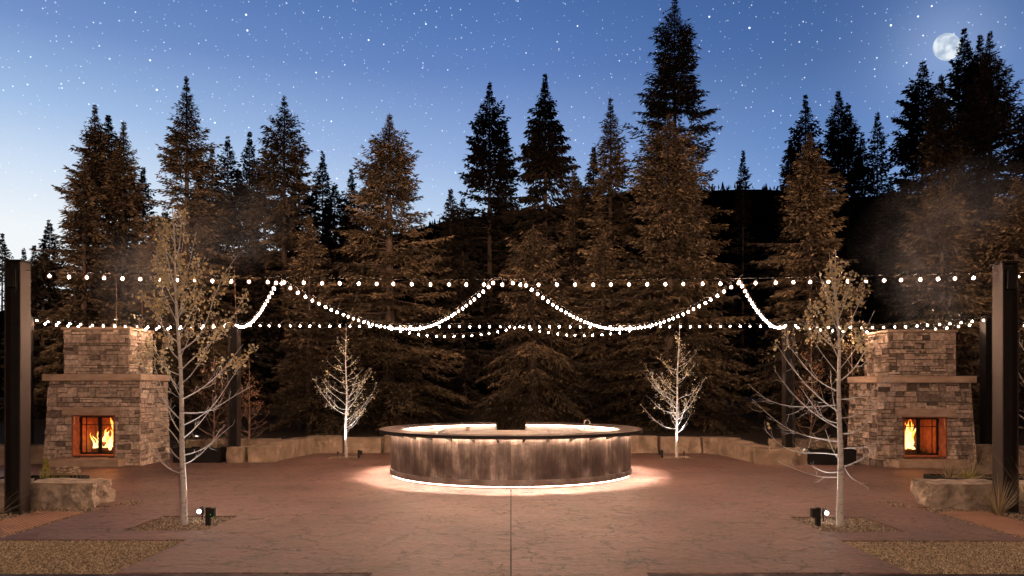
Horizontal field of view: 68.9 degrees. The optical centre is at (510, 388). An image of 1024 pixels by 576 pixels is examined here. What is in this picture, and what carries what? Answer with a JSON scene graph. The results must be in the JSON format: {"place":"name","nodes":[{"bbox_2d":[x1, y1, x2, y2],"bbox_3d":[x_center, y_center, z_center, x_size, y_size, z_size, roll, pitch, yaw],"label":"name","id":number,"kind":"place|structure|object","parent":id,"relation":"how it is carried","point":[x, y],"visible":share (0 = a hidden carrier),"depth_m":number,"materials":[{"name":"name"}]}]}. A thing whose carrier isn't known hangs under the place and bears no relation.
{"place":"outdoors","nodes":[
{"label":"outdoors","id":0,"kind":"place"},
{"bbox_2d":[0,453,1023,575],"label":"patio","id":1,"kind":"structure","parent":0,"point":[369,513],"depth_m":11.29,"materials":[{"name":"concrete"}]},
{"bbox_2d":[0,444,43,464],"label":"stone wall","id":2,"kind":"structure","parent":1,"relation":"on","point":[37,453],"depth_m":19.71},
{"bbox_2d":[31,317,34,443],"bbox_3d":[-13.060,0.045,20.100,0.360,3.950,0.360,0,0,0],"label":"steel post","id":3,"kind":"object","parent":1,"relation":"on","point":[32,380],"visible":0.09,"depth_m":20.18,"materials":[{"name":"black metal"}]},
{"bbox_2d":[31,478,115,509],"bbox_3d":[-7.657,1.831,12.948,1.282,0.478,0.805,0,0,0],"label":"boulder","id":4,"kind":"object","parent":1,"relation":"on","point":[91,493],"visible":0.81,"depth_m":12.66,"materials":[{"name":"stone"}]},
{"bbox_2d":[42,327,169,466],"bbox_3d":[-10.794,0.199,19.889,2.594,3.610,2.007,0,0,0],"label":"stone fireplace","id":5,"kind":"object","parent":1,"relation":"on","point":[94,388],"visible":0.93,"depth_m":19.34,"materials":[{"name":"stone"}]},
{"bbox_2d":[80,416,99,453],"bbox_3d":[-11.037,1.225,19.584,0.531,1.000,0.061,0,0,-4],"label":"door","id":6,"kind":"structure","parent":5,"relation":"in","point":[81,417],"depth_m":19.57,"materials":[{"name":"black metal"}]},
{"bbox_2d":[0,574,370,575],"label":"edge strip","id":7,"kind":"object","parent":1,"relation":"on","point":[185,574],"visible":1,"depth_m":8.04,"materials":[{"name":"concrete"}]},
{"bbox_2d":[173,447,226,462],"bbox_3d":[-8.415,1.798,20.250,1.270,0.397,0.500,0,0,0],"label":"planter","id":8,"kind":"object","parent":1,"relation":"on","point":[211,455],"visible":0.7,"depth_m":20.00,"materials":[{"name":"black metal"}]},
{"bbox_2d":[176,346,245,446],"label":"sapling","id":9,"kind":"object","parent":1,"relation":"on","point":[219,390],"visible":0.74,"depth_m":20.88,"materials":[{"name":"brown plant"}]},
{"bbox_2d":[225,320,241,462],"bbox_3d":[-7.500,0.095,20.250,0.360,3.850,0.360,0,0,0],"label":"steel post","id":10,"kind":"object","parent":1,"relation":"on","point":[234,402],"visible":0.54,"depth_m":20.24,"materials":[{"name":"black metal"}]},
{"bbox_2d":[235,275,491,329],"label":"string lights","id":11,"kind":"object","parent":10,"relation":"attached to","point":[251,320],"visible":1,"depth_m":14.88,"materials":[{"name":"white glass"}]},
{"bbox_2d":[238,322,780,327],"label":"string lights","id":12,"kind":"object","parent":10,"relation":"attached to","point":[509,324],"visible":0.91,"depth_m":20.14,"materials":[{"name":"white glass"}]},
{"bbox_2d":[224,355,270,445],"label":"sapling","id":13,"kind":"object","parent":1,"relation":"on","point":[249,403],"visible":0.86,"depth_m":21.39,"materials":[{"name":"brown plant"}]},
{"bbox_2d":[226,437,313,462],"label":"stone wall","id":14,"kind":"structure","parent":1,"relation":"on","point":[281,449],"depth_m":20.35,"materials":[{"name":"stone"}]},
{"bbox_2d":[379,419,642,487],"bbox_3d":[0.000,1.399,17.583,6.132,1.202,6.098,0,0,0],"label":"round bar","id":15,"kind":"object","parent":1,"relation":"on","point":[558,455],"visible":1,"depth_m":15.16,"materials":[{"name":"weathered wood"},{"name":"black metal"},{"name":"stainless steel"}]},
{"bbox_2d":[468,430,548,433],"bbox_3d":[-0.060,1.520,17.800,1.880,0.950,1.800,0,0,0],"label":"work table","id":16,"kind":"object","parent":15,"relation":"on","point":[508,432],"visible":0.27,"depth_m":17.64,"materials":[{"name":"beige metal"}]},
{"bbox_2d":[708,436,807,464],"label":"stone wall","id":17,"kind":"structure","parent":1,"relation":"on","point":[744,450],"depth_m":20.30,"materials":[{"name":"stone"}]},
{"bbox_2d":[781,321,795,447],"bbox_3d":[7.520,0.105,20.250,0.360,3.830,0.360,0,0,0],"label":"steel post","id":18,"kind":"object","parent":1,"relation":"on","point":[788,398],"visible":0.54,"depth_m":20.24,"materials":[{"name":"black metal"}]},
{"bbox_2d":[492,276,786,329],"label":"string lights","id":19,"kind":"object","parent":18,"relation":"hanging from","point":[764,317],"visible":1,"depth_m":15.00,"materials":[{"name":"glowing glass"},{"name":"black rubber cable"}]},
{"bbox_2d":[773,321,836,447],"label":"sapling","id":20,"kind":"object","parent":1,"relation":"on","point":[801,397],"visible":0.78,"depth_m":20.99,"materials":[{"name":"brown plant"}]},
{"bbox_2d":[804,448,855,464],"bbox_3d":[8.360,1.794,19.725,1.280,0.407,0.550,0,0,0],"label":"planter","id":21,"kind":"object","parent":1,"relation":"on","point":[829,459],"visible":0.74,"depth_m":19.45,"materials":[{"name":"black metal"}]},
{"bbox_2d":[648,574,1023,575],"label":"edge strip","id":22,"kind":"object","parent":1,"relation":"on","point":[836,574],"visible":1,"depth_m":8.07,"materials":[{"name":"black metal"}]},
{"bbox_2d":[847,329,976,467],"bbox_3d":[10.550,0.244,19.620,2.600,3.524,2.007,0,0,0],"label":"stone fireplace","id":23,"kind":"object","parent":1,"relation":"on","point":[932,399],"visible":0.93,"depth_m":19.07,"materials":[{"name":"stone"}]},
{"bbox_2d":[918,418,938,454],"bbox_3d":[10.795,1.241,19.286,0.527,0.967,0.087,0,0,0],"label":"door","id":24,"kind":"structure","parent":23,"relation":"in","point":[937,420],"depth_m":19.30,"materials":[{"name":"black metal"}]},
{"bbox_2d":[910,478,991,510],"bbox_3d":[7.724,1.831,12.852,1.343,0.488,0.866,0,0,0],"label":"boulder","id":25,"kind":"object","parent":1,"relation":"on","point":[940,493],"visible":0.77,"depth_m":12.53,"materials":[{"name":"stone"}]},
{"bbox_2d":[980,316,991,443],"bbox_3d":[12.830,0.045,20.100,0.360,3.950,0.360,0,0,0],"label":"steel post","id":26,"kind":"object","parent":1,"relation":"on","point":[986,381],"visible":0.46,"depth_m":20.09,"materials":[{"name":"black metal"}]},
{"bbox_2d":[975,444,1023,465],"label":"stone wall","id":27,"kind":"structure","parent":1,"relation":"on","point":[984,451],"depth_m":19.37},
{"bbox_2d":[0,189,1023,395],"bbox_3d":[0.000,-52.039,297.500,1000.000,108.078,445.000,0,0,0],"label":"hill","id":28,"kind":"structure","parent":0,"point":[763,228],"depth_m":255.79,"materials":[{"name":"plant"}]},
{"bbox_2d":[206,182,1009,274],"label":"forest","id":29,"kind":"object","parent":28,"relation":"on","point":[431,234],"visible":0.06,"depth_m":357.67,"materials":[{"name":"plant"}]},
{"bbox_2d":[0,396,1023,575],"bbox_3d":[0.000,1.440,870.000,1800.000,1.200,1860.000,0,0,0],"label":"ground","id":30,"kind":"structure","parent":0,"point":[761,436],"depth_m":29.58,"materials":[{"name":"soil"}]},
{"bbox_2d":[0,233,13,396],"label":"spruce tree","id":31,"kind":"object","parent":30,"relation":"on","point":[4,250],"visible":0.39,"depth_m":69.90,"materials":[{"name":"green plant"}]},
{"bbox_2d":[2,259,34,514],"bbox_3d":[-8.060,-0.015,12.200,0.360,4.130,0.360,0,0,0],"label":"steel post","id":32,"kind":"object","parent":30,"relation":"on","point":[17,377],"visible":0.98,"depth_m":12.18,"materials":[{"name":"black metal"}]},
{"bbox_2d":[26,270,991,285],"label":"string lights","id":33,"kind":"object","parent":32,"relation":"attached to","point":[430,284],"visible":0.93,"depth_m":12.20,"materials":[{"name":"glass"}]},
{"bbox_2d":[0,251,75,421],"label":"spruce tree","id":34,"kind":"object","parent":30,"relation":"on","point":[41,282],"visible":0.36,"depth_m":33.66,"materials":[{"name":"green plant"}]},
{"bbox_2d":[0,511,82,536],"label":"walkway strip","id":35,"kind":"object","parent":30,"relation":"on","point":[9,526],"visible":0.83,"depth_m":11.32,"materials":[{"name":"beige"}]},
{"bbox_2d":[33,219,69,353],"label":"spruce tree","id":36,"kind":"object","parent":30,"relation":"on","point":[48,230],"visible":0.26,"depth_m":59.88,"materials":[{"name":"green plant"}]},
{"bbox_2d":[0,506,105,537],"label":"gravel","id":37,"kind":"structure","parent":30,"relation":"on","point":[52,508],"depth_m":12.19,"materials":[{"name":"gravel"}]},
{"bbox_2d":[0,160,137,424],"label":"spruce tree","id":38,"kind":"object","parent":30,"relation":"on","point":[73,224],"visible":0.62,"depth_m":32.78,"materials":[{"name":"green plant"}]},
{"bbox_2d":[0,540,182,573],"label":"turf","id":39,"kind":"structure","parent":30,"relation":"on","point":[118,555],"depth_m":8.98,"materials":[{"name":"gravel"}]},
{"bbox_2d":[29,104,153,413],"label":"spruce tree","id":40,"kind":"object","parent":30,"relation":"on","point":[96,158],"visible":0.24,"depth_m":36.55,"materials":[{"name":"green plant"}]},
{"bbox_2d":[40,120,181,416],"bbox_3d":[-18.426,-4.997,35.305,6.304,15.107,6.648,0,0,9],"label":"spruce tree","id":41,"kind":"object","parent":30,"relation":"on","point":[133,200],"visible":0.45,"depth_m":34.71,"materials":[{"name":"green plant"}]},
{"bbox_2d":[60,115,161,343],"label":"spruce tree","id":42,"kind":"object","parent":30,"relation":"on","point":[108,127],"visible":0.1,"depth_m":43.87,"materials":[{"name":"green plant"}]},
{"bbox_2d":[128,167,164,315],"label":"spruce tree","id":43,"kind":"object","parent":30,"relation":"on","point":[142,180],"visible":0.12,"depth_m":51.91,"materials":[{"name":"green plant"}]},
{"bbox_2d":[117,229,202,424],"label":"spruce tree","id":44,"kind":"object","parent":30,"relation":"on","point":[137,305],"visible":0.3,"depth_m":31.74,"materials":[{"name":"green plant"}]},
{"bbox_2d":[129,516,232,529],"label":"gravel","id":45,"kind":"structure","parent":30,"relation":"on","point":[173,523],"depth_m":11.06,"materials":[{"name":"gravel"}]},
{"bbox_2d":[123,202,258,524],"bbox_3d":[-4.620,-0.374,11.105,2.232,4.810,0.862,0,0,9],"label":"aspen tree","id":46,"kind":"object","parent":45,"relation":"on","point":[161,248],"visible":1,"depth_m":11.09,"materials":[{"name":"beige plant"}]},
{"bbox_2d":[134,76,261,421],"bbox_3d":[-14.222,-5.501,34.205,7.935,17.461,8.591,0,0,42],"label":"spruce tree","id":47,"kind":"object","parent":30,"relation":"on","point":[178,140],"visible":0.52,"depth_m":33.78,"materials":[{"name":"green plant"}]},
{"bbox_2d":[170,178,238,355],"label":"spruce tree","id":48,"kind":"object","parent":30,"relation":"on","point":[216,246],"visible":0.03,"depth_m":51.73,"materials":[{"name":"green plant"}]},
{"bbox_2d":[170,148,261,409],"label":"spruce tree","id":49,"kind":"object","parent":30,"relation":"on","point":[219,202],"visible":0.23,"depth_m":36.88,"materials":[{"name":"green plant"}]},
{"bbox_2d":[205,136,252,370],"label":"spruce tree","id":50,"kind":"object","parent":30,"relation":"on","point":[227,145],"visible":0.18,"depth_m":57.83,"materials":[{"name":"green plant"}]},
{"bbox_2d":[186,438,280,446],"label":"stone wall","id":51,"kind":"structure","parent":30,"relation":"on","point":[253,441],"depth_m":21.95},
{"bbox_2d":[207,169,268,354],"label":"spruce tree","id":52,"kind":"object","parent":30,"relation":"on","point":[235,205],"visible":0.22,"depth_m":53.52,"materials":[{"name":"green plant"}]},
{"bbox_2d":[198,256,282,409],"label":"spruce tree","id":53,"kind":"object","parent":30,"relation":"on","point":[259,364],"visible":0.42,"depth_m":37.90,"materials":[{"name":"green plant"}]},
{"bbox_2d":[231,131,278,378],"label":"spruce tree","id":54,"kind":"object","parent":30,"relation":"on","point":[249,154],"visible":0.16,"depth_m":59.81,"materials":[{"name":"green plant"}]},
{"bbox_2d":[207,150,306,394],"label":"spruce tree","id":55,"kind":"object","parent":30,"relation":"on","point":[252,215],"visible":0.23,"depth_m":45.51,"materials":[{"name":"green plant"}]},
{"bbox_2d":[224,95,344,404],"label":"spruce tree","id":56,"kind":"object","parent":30,"relation":"on","point":[272,176],"visible":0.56,"depth_m":41.61,"materials":[{"name":"green plant"}]},
{"bbox_2d":[255,214,353,434],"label":"spruce tree","id":57,"kind":"object","parent":30,"relation":"on","point":[309,343],"visible":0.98,"depth_m":28.34,"materials":[{"name":"green plant"}]},
{"bbox_2d":[254,178,357,395],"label":"spruce tree","id":58,"kind":"object","parent":30,"relation":"on","point":[309,202],"visible":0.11,"depth_m":51.82,"materials":[{"name":"green plant"}]},
{"bbox_2d":[303,151,349,392],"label":"spruce tree","id":59,"kind":"object","parent":30,"relation":"on","point":[325,178],"visible":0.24,"depth_m":61.81,"materials":[{"name":"green plant"}]},
{"bbox_2d":[292,183,375,395],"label":"spruce tree","id":60,"kind":"object","parent":30,"relation":"on","point":[329,225],"visible":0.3,"depth_m":54.72,"materials":[{"name":"green plant"}]},
{"bbox_2d":[331,456,362,457],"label":"gravel","id":61,"kind":"structure","parent":30,"relation":"on","point":[344,456],"depth_m":21.79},
{"bbox_2d":[311,336,378,457],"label":"bare tree","id":62,"kind":"object","parent":61,"relation":"on","point":[346,424],"visible":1,"depth_m":21.66,"materials":[{"name":"beige plant"}]},
{"bbox_2d":[328,169,373,391],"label":"spruce tree","id":63,"kind":"object","parent":30,"relation":"on","point":[351,186],"visible":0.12,"depth_m":63.85,"materials":[{"name":"green plant"}]},
{"bbox_2d":[340,179,404,398],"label":"spruce tree","id":64,"kind":"object","parent":30,"relation":"on","point":[353,226],"visible":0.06,"depth_m":55.44,"materials":[{"name":"green plant"}]},
{"bbox_2d":[284,113,480,436],"bbox_3d":[-6.036,-4.114,30.615,9.438,14.623,9.332,0,0,20],"label":"spruce tree","id":65,"kind":"object","parent":30,"relation":"on","point":[382,173],"visible":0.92,"depth_m":30.49,"materials":[{"name":"green plant"}]},
{"bbox_2d":[395,244,456,401],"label":"spruce tree","id":66,"kind":"object","parent":30,"relation":"on","point":[440,299],"visible":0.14,"depth_m":45.57,"materials":[{"name":"green plant"}]},
{"bbox_2d":[430,188,482,399],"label":"spruce tree","id":67,"kind":"object","parent":30,"relation":"on","point":[453,212],"visible":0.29,"depth_m":46.83,"materials":[{"name":"green plant"}]},
{"bbox_2d":[421,198,495,394],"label":"spruce tree","id":68,"kind":"object","parent":30,"relation":"on","point":[462,217],"visible":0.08,"depth_m":57.58,"materials":[{"name":"green plant"}]},
{"bbox_2d":[420,253,506,410],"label":"spruce tree","id":69,"kind":"object","parent":30,"relation":"on","point":[462,386],"visible":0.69,"depth_m":37.55,"materials":[{"name":"green plant"}]},
{"bbox_2d":[449,81,523,394],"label":"spruce tree","id":70,"kind":"object","parent":30,"relation":"on","point":[483,159],"visible":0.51,"depth_m":49.65,"materials":[{"name":"green plant"}]},
{"bbox_2d":[476,125,522,393],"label":"spruce tree","id":71,"kind":"object","parent":30,"relation":"on","point":[513,178],"visible":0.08,"depth_m":51.87,"materials":[{"name":"green plant"}]},
{"bbox_2d":[307,435,713,452],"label":"stone wall","id":72,"kind":"structure","parent":30,"relation":"on","point":[639,444],"depth_m":23.06,"materials":[{"name":"stone"}]},
{"bbox_2d":[493,74,586,404],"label":"spruce tree","id":73,"kind":"object","parent":30,"relation":"on","point":[541,151],"visible":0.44,"depth_m":40.62,"materials":[{"name":"green plant"}]},
{"bbox_2d":[472,224,611,429],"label":"spruce tree","id":74,"kind":"object","parent":30,"relation":"on","point":[531,263],"visible":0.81,"depth_m":27.41,"materials":[{"name":"green plant"}]},
{"bbox_2d":[542,162,591,405],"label":"spruce tree","id":75,"kind":"object","parent":30,"relation":"on","point":[574,199],"visible":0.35,"depth_m":39.89,"materials":[{"name":"green plant"}]},
{"bbox_2d":[556,147,628,406],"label":"spruce tree","id":76,"kind":"object","parent":30,"relation":"on","point":[584,214],"visible":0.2,"depth_m":37.86,"materials":[{"name":"green plant"}]},
{"bbox_2d":[551,229,658,419],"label":"spruce tree","id":77,"kind":"object","parent":30,"relation":"on","point":[595,270],"visible":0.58,"depth_m":33.73,"materials":[{"name":"green plant"}]},
{"bbox_2d":[547,97,690,415],"bbox_3d":[5.545,-5.407,35.650,7.711,17.266,6.837,0,0,0],"label":"spruce tree","id":78,"kind":"object","parent":30,"relation":"on","point":[613,177],"visible":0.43,"depth_m":35.73,"materials":[{"name":"green plant"}]},
{"bbox_2d":[571,113,775,436],"bbox_3d":[6.326,-4.309,30.700,7.656,14.233,8.345,0,0,-36],"label":"spruce tree","id":79,"kind":"object","parent":30,"relation":"on","point":[660,178],"visible":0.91,"depth_m":30.28,"materials":[{"name":"green plant"}]},
{"bbox_2d":[659,456,690,457],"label":"gravel","id":80,"kind":"structure","parent":30,"relation":"on","point":[674,457],"depth_m":21.73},
{"bbox_2d":[639,320,706,457],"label":"bare tree","id":81,"kind":"object","parent":80,"relation":"on","point":[677,414],"visible":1,"depth_m":21.67,"materials":[{"name":"beige plant"}]},
{"bbox_2d":[613,0,767,403],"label":"spruce tree","id":82,"kind":"object","parent":30,"relation":"on","point":[685,95],"visible":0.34,"depth_m":42.45,"materials":[{"name":"green plant"}]},
{"bbox_2d":[718,150,765,397],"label":"spruce tree","id":83,"kind":"object","parent":30,"relation":"on","point":[745,216],"visible":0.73,"depth_m":65.87,"materials":[{"name":"green plant"}]},
{"bbox_2d":[756,139,820,398],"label":"spruce tree","id":84,"kind":"object","parent":30,"relation":"on","point":[769,273],"visible":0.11,"depth_m":57.95,"materials":[{"name":"green plant"}]},
{"bbox_2d":[747,94,855,399],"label":"spruce tree","id":85,"kind":"object","parent":30,"relation":"on","point":[792,151],"visible":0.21,"depth_m":55.75,"materials":[{"name":"green plant"}]},
{"bbox_2d":[768,438,844,447],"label":"stone wall","id":86,"kind":"structure","parent":30,"relation":"on","point":[799,442],"depth_m":21.24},
{"bbox_2d":[732,132,888,428],"bbox_3d":[12.767,-3.777,32.425,6.487,14.449,6.234,0,0,0],"label":"spruce tree","id":87,"kind":"object","parent":30,"relation":"on","point":[801,196],"visible":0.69,"depth_m":31.53,"materials":[{"name":"green plant"}]},
{"bbox_2d":[802,90,872,398],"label":"spruce tree","id":88,"kind":"object","parent":30,"relation":"on","point":[832,132],"visible":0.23,"depth_m":57.34,"materials":[{"name":"green plant"}]},
{"bbox_2d":[813,103,879,385],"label":"spruce tree","id":89,"kind":"object","parent":30,"relation":"on","point":[851,143],"visible":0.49,"depth_m":56.56,"materials":[{"name":"green plant"}]},
{"bbox_2d":[791,517,901,531],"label":"gravel","id":90,"kind":"structure","parent":30,"relation":"on","point":[852,524],"depth_m":10.94,"materials":[{"name":"gravel"}]},
{"bbox_2d":[748,245,900,526],"bbox_3d":[4.705,-0.039,10.993,2.255,4.140,0.760,0,0,0],"label":"aspen tree","id":91,"kind":"object","parent":90,"relation":"on","point":[831,309],"visible":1,"depth_m":10.97,"materials":[{"name":"beige plant"}]},
{"bbox_2d":[844,132,884,390],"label":"spruce tree","id":92,"kind":"object","parent":30,"relation":"on","point":[871,248],"visible":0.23,"depth_m":61.67,"materials":[{"name":"green plant"}]},
{"bbox_2d":[852,112,903,327],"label":"spruce tree","id":93,"kind":"object","parent":30,"relation":"on","point":[883,167],"visible":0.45,"depth_m":63.83,"materials":[{"name":"green plant"}]},
{"bbox_2d":[862,176,914,365],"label":"spruce tree","id":94,"kind":"object","parent":30,"relation":"on","point":[883,232],"visible":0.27,"depth_m":54.97,"materials":[{"name":"green plant"}]},
{"bbox_2d":[862,60,977,356],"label":"spruce tree","id":95,"kind":"object","parent":30,"relation":"on","point":[903,150],"visible":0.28,"depth_m":47.89,"materials":[{"name":"green plant"}]},
{"bbox_2d":[845,540,1023,573],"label":"gravel","id":96,"kind":"structure","parent":30,"relation":"on","point":[982,556],"depth_m":8.96,"materials":[{"name":"gravel"}]},
{"bbox_2d":[878,74,1001,403],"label":"spruce tree","id":97,"kind":"object","parent":30,"relation":"on","point":[930,161],"visible":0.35,"depth_m":39.80,"materials":[{"name":"green plant"}]},
{"bbox_2d":[890,183,1023,429],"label":"spruce tree","id":98,"kind":"object","parent":30,"relation":"on","point":[936,230],"visible":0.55,"depth_m":30.48,"materials":[{"name":"green plant"}]},
{"bbox_2d":[933,28,1004,358],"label":"spruce tree","id":99,"kind":"object","parent":30,"relation":"on","point":[955,94],"visible":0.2,"depth_m":49.61,"materials":[{"name":"green plant"}]},
{"bbox_2d":[920,507,1023,538],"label":"gravel","id":100,"kind":"structure","parent":30,"relation":"on","point":[1021,511],"depth_m":11.96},
{"bbox_2d":[956,471,1023,515],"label":"ornamental grass","id":101,"kind":"object","parent":100,"relation":"on","point":[1001,510],"depth_m":11.72,"materials":[{"name":"plant"}]},
{"bbox_2d":[989,261,1023,514],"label":"steel post","id":102,"kind":"object","parent":100,"relation":"on","point":[1005,362],"visible":0.91,"depth_m":12.19,"materials":[{"name":"black metal"}]},
{"bbox_2d":[930,31,1023,396],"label":"spruce tree","id":103,"kind":"object","parent":30,"relation":"on","point":[996,123],"visible":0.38,"depth_m":41.61,"materials":[{"name":"green plant"}]},
{"bbox_2d":[939,511,1023,537],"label":"walkway strip","id":104,"kind":"object","parent":30,"relation":"on","point":[1007,525],"visible":0.83,"depth_m":11.32,"materials":[{"name":"beige"}]},
{"bbox_2d":[953,35,1023,393],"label":"spruce tree","id":105,"kind":"object","parent":30,"relation":"on","point":[980,40],"visible":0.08,"depth_m":51.87,"materials":[{"name":"green plant"}]},
{"bbox_2d":[960,177,1023,431],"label":"spruce tree","id":106,"kind":"object","parent":30,"relation":"on","point":[1002,245],"visible":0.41,"depth_m":29.89,"materials":[{"name":"green plant"}]},
{"bbox_2d":[999,105,1023,342],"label":"spruce tree","id":107,"kind":"object","parent":30,"relation":"on","point":[1021,155],"visible":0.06,"depth_m":47.95,"materials":[{"name":"green plant"}]},
{"bbox_2d":[0,0,1023,310],"label":"sky","id":108,"kind":"structure","parent":0,"point":[341,67],"materials":[{"name":"blue"}]},
{"bbox_2d":[933,33,960,60],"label":"moon","id":109,"kind":"object","parent":108,"relation":"in","point":[945,45],"visible":0.92,"depth_m":1385.88,"materials":[{"name":"white"}]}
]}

